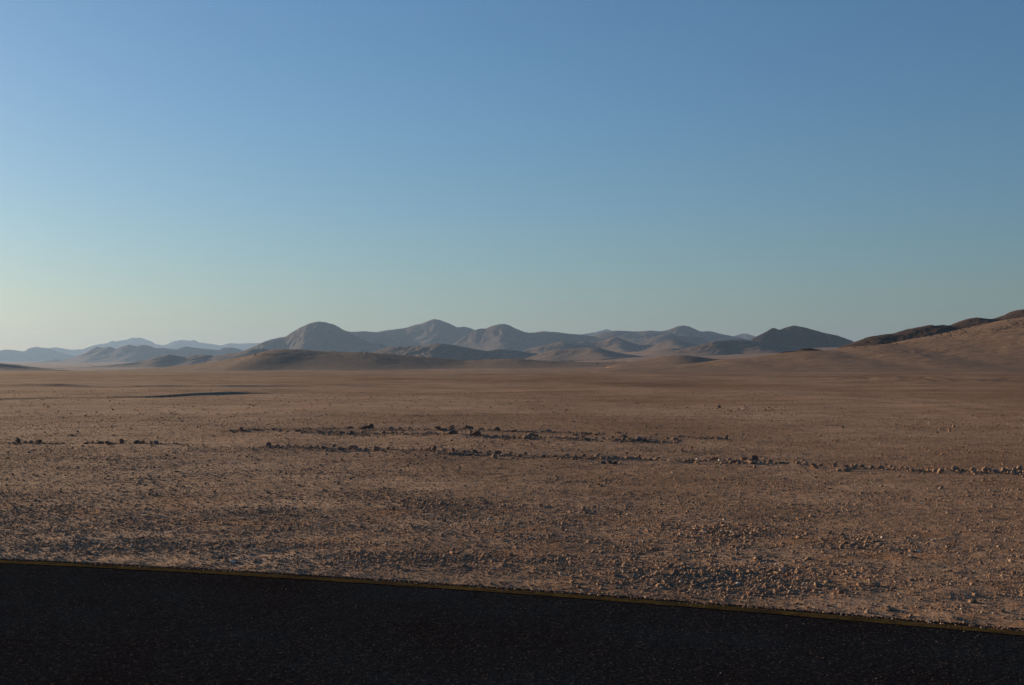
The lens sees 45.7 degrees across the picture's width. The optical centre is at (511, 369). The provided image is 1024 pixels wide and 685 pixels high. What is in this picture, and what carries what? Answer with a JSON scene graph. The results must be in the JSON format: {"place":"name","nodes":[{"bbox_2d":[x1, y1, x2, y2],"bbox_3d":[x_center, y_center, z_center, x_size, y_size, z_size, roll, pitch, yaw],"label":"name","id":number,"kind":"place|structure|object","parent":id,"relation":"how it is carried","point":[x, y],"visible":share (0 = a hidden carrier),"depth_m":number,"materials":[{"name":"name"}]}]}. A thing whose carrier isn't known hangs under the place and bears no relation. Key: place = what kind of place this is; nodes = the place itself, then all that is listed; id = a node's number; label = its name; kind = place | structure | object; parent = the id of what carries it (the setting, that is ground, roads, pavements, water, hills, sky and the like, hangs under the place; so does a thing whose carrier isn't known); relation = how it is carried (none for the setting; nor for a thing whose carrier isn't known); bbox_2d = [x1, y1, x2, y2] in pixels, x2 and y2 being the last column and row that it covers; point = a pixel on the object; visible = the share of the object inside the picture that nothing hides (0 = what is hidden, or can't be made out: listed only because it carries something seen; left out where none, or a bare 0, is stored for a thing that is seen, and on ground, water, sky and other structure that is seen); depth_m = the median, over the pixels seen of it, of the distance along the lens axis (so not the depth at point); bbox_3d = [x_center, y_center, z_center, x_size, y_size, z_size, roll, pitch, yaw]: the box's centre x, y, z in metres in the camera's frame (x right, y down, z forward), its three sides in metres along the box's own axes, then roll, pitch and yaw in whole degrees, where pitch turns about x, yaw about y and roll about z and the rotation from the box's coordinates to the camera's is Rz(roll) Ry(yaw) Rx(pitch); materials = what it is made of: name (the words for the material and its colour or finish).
{"place":"outdoors","nodes":[
{"label":"outdoors","id":0,"kind":"place"},
{"bbox_2d":[0,363,71,370],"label":"hill","id":1,"kind":"structure","parent":0,"point":[8,367],"depth_m":1901.29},
{"bbox_2d":[0,347,75,361],"bbox_3d":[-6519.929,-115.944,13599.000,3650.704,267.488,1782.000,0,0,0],"label":"mountain","id":2,"kind":"structure","parent":0,"point":[35,354],"depth_m":13413.19,"materials":[{"name":"grey stone"}]},
{"bbox_2d":[31,345,242,362],"bbox_3d":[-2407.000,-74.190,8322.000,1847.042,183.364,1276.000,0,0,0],"label":"mountain","id":3,"kind":"structure","parent":0,"point":[129,353],"depth_m":8148.22,"materials":[{"name":"grey stone"}]},
{"bbox_2d":[49,337,259,355],"bbox_3d":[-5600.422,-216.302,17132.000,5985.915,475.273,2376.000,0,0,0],"label":"mountain","id":4,"kind":"structure","parent":0,"point":[138,341],"depth_m":17124.26,"materials":[{"name":"grey stone"}]},
{"bbox_2d":[44,349,268,368],"bbox_3d":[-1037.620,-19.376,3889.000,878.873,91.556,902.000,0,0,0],"label":"hill","id":5,"kind":"structure","parent":0,"point":[168,361],"depth_m":3818.79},
{"bbox_2d":[244,321,387,352],"bbox_3d":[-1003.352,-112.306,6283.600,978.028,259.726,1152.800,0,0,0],"label":"mountain","id":6,"kind":"structure","parent":0,"point":[319,336],"depth_m":6057.55,"materials":[{"name":"grey stone"}]},
{"bbox_2d":[93,349,626,370],"bbox_3d":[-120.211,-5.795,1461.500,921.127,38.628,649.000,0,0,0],"label":"hill","id":7,"kind":"structure","parent":0,"point":[287,360],"depth_m":1392.00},
{"bbox_2d":[232,349,624,364],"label":"hill rocks","id":8,"kind":"object","parent":7,"relation":"on","point":[407,357],"visible":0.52,"depth_m":1461.82,"materials":[{"name":"stone"}]},
{"bbox_2d":[347,319,473,346],"bbox_3d":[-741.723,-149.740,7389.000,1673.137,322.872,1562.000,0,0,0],"label":"mountain","id":9,"kind":"structure","parent":0,"point":[432,331],"depth_m":7357.70,"materials":[{"name":"stone"}]},
{"bbox_2d":[373,343,537,359],"bbox_3d":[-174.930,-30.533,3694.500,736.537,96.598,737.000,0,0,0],"label":"hill","id":10,"kind":"structure","parent":0,"point":[444,351],"depth_m":3609.58,"materials":[{"name":"grey stone"}]},
{"bbox_2d":[0,347,1023,627],"bbox_3d":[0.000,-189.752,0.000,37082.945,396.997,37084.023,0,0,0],"label":"ground","id":11,"kind":"structure","parent":0,"point":[100,381],"depth_m":21.90,"materials":[{"name":"soil"}]},
{"bbox_2d":[373,446,379,450],"bbox_3d":[-2.622,1.539,23.509,0.139,0.115,0.107,0,0,0],"label":"stone","id":12,"kind":"object","parent":11,"relation":"on","point":[375,448],"visible":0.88,"depth_m":23.48,"materials":[{"name":"stone"}]},
{"bbox_2d":[447,430,457,434],"bbox_3d":[-1.399,1.493,28.524,0.253,0.129,0.193,0,0,0],"label":"stone","id":13,"kind":"object","parent":11,"relation":"on","point":[451,432],"visible":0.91,"depth_m":28.45,"materials":[{"name":"grey stone"}]},
{"bbox_2d":[473,431,480,435],"bbox_3d":[-0.816,1.490,28.034,0.190,0.148,0.152,0,0,0],"label":"stone","id":14,"kind":"object","parent":11,"relation":"on","point":[476,433],"visible":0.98,"depth_m":27.98,"materials":[{"name":"stone"}]},
{"bbox_2d":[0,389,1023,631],"bbox_3d":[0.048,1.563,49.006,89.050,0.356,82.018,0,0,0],"label":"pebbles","id":15,"kind":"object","parent":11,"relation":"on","point":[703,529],"visible":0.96,"depth_m":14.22,"materials":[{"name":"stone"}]},
{"bbox_2d":[749,455,757,460],"bbox_3d":[4.118,1.535,20.730,0.159,0.156,0.108,0,0,0],"label":"stone","id":16,"kind":"object","parent":11,"relation":"on","point":[753,457],"visible":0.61,"depth_m":20.70,"materials":[{"name":"stone"}]},
{"bbox_2d":[753,555,762,559],"bbox_3d":[2.059,1.578,10.168,0.084,0.046,0.072,0,0,0],"label":"stone","id":17,"kind":"object","parent":11,"relation":"on","point":[759,557],"visible":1,"depth_m":10.15,"materials":[{"name":"brown stone"}]},
{"bbox_2d":[807,567,816,572],"bbox_3d":[2.351,1.576,9.522,0.069,0.050,0.067,0,0,-30],"label":"stone","id":18,"kind":"object","parent":11,"relation":"on","point":[811,570],"visible":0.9,"depth_m":9.50,"materials":[{"name":"brown stone"}]},
{"bbox_2d":[841,467,850,470],"bbox_3d":[5.265,1.584,19.170,0.145,0.080,0.132,0,0,21],"label":"stone","id":19,"kind":"object","parent":11,"relation":"on","point":[846,468],"visible":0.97,"depth_m":19.13,"materials":[{"name":"grey stone"}]},
{"bbox_2d":[937,468,943,473],"bbox_3d":[6.611,1.574,18.776,0.085,0.106,0.092,0,0,-27],"label":"stone","id":20,"kind":"object","parent":11,"relation":"on","point":[940,470],"visible":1,"depth_m":18.75,"materials":[{"name":"beige stone"}]},
{"bbox_2d":[0,559,1023,684],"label":"road","id":21,"kind":"structure","parent":0,"point":[32,650],"depth_m":6.95,"materials":[{"name":"black asphalt"}]},
{"bbox_2d":[0,560,1023,634],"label":"road marking","id":22,"kind":"object","parent":21,"relation":"on","point":[899,622],"visible":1,"depth_m":8.44,"materials":[{"name":"yellow paint"}]},
{"bbox_2d":[4,562,1020,684],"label":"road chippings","id":23,"kind":"object","parent":21,"relation":"on","point":[478,645],"visible":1,"depth_m":6.99,"materials":[{"name":"black gravel"}]},
{"bbox_2d":[0,0,1023,350],"label":"sky","id":24,"kind":"structure","parent":0,"point":[217,172],"materials":[{"name":"blue"}]},
{"bbox_2d":[452,324,602,350],"bbox_3d":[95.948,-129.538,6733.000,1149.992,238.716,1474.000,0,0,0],"label":"mountain","id":25,"kind":"structure","parent":0,"point":[503,336],"depth_m":6518.69,"materials":[{"name":"grey stone"}]},
{"bbox_2d":[522,337,654,353],"bbox_3d":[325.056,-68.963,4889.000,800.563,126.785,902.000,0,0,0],"label":"hill","id":26,"kind":"structure","parent":0,"point":[616,344],"depth_m":4870.54,"materials":[{"name":"grey stone"}]},
{"bbox_2d":[526,348,655,360],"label":"hill","id":27,"kind":"structure","parent":0,"point":[584,354],"depth_m":3213.51,"materials":[{"name":"grey stone"}]},
{"bbox_2d":[582,329,610,335],"bbox_3d":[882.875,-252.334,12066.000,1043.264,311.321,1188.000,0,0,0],"label":"mountain","id":28,"kind":"structure","parent":0,"point":[596,333],"depth_m":12297.37,"materials":[{"name":"grey stone"}]},
{"bbox_2d":[640,348,680,354],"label":"hill","id":29,"kind":"structure","parent":0,"point":[662,351],"depth_m":3393.45,"materials":[{"name":"grey stone"}]},
{"bbox_2d":[605,355,722,367],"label":"hill","id":30,"kind":"structure","parent":0,"point":[670,360],"depth_m":1255.99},
{"bbox_2d":[639,340,697,350],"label":"hill","id":31,"kind":"structure","parent":0,"point":[677,344],"depth_m":4621.06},
{"bbox_2d":[594,325,749,343],"bbox_3d":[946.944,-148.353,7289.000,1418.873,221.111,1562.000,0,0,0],"label":"mountain","id":32,"kind":"structure","parent":0,"point":[635,337],"depth_m":7076.31,"materials":[{"name":"stone"}]},
{"bbox_2d":[636,333,709,344],"bbox_3d":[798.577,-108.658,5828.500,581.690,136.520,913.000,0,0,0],"label":"hill","id":33,"kind":"structure","parent":0,"point":[659,339],"depth_m":5917.77,"materials":[{"name":"grey stone"}]},
{"bbox_2d":[666,339,808,355],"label":"hill","id":34,"kind":"structure","parent":0,"point":[728,347],"depth_m":3215.39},
{"bbox_2d":[735,334,755,339],"bbox_3d":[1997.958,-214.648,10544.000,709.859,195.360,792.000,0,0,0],"label":"mountain","id":35,"kind":"structure","parent":0,"point":[747,336],"depth_m":10585.19,"materials":[{"name":"grey stone"}]},
{"bbox_2d":[750,325,852,347],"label":"mountain","id":36,"kind":"structure","parent":0,"point":[793,335],"depth_m":3710.25,"materials":[{"name":"grey stone"}]},
{"bbox_2d":[781,348,822,352],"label":"hill","id":37,"kind":"structure","parent":0,"point":[807,349],"depth_m":901.65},
{"bbox_2d":[591,317,1023,372],"bbox_3d":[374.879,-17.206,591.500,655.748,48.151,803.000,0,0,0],"label":"hill","id":38,"kind":"structure","parent":0,"point":[993,351],"depth_m":655.76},
{"bbox_2d":[853,319,1023,352],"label":"slope rocks","id":39,"kind":"object","parent":38,"relation":"on","point":[960,332],"visible":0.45,"depth_m":714.71,"materials":[{"name":"brown stone"}]},
{"bbox_2d":[837,309,1023,348],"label":"hill","id":40,"kind":"structure","parent":0,"point":[919,332],"depth_m":989.53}
]}

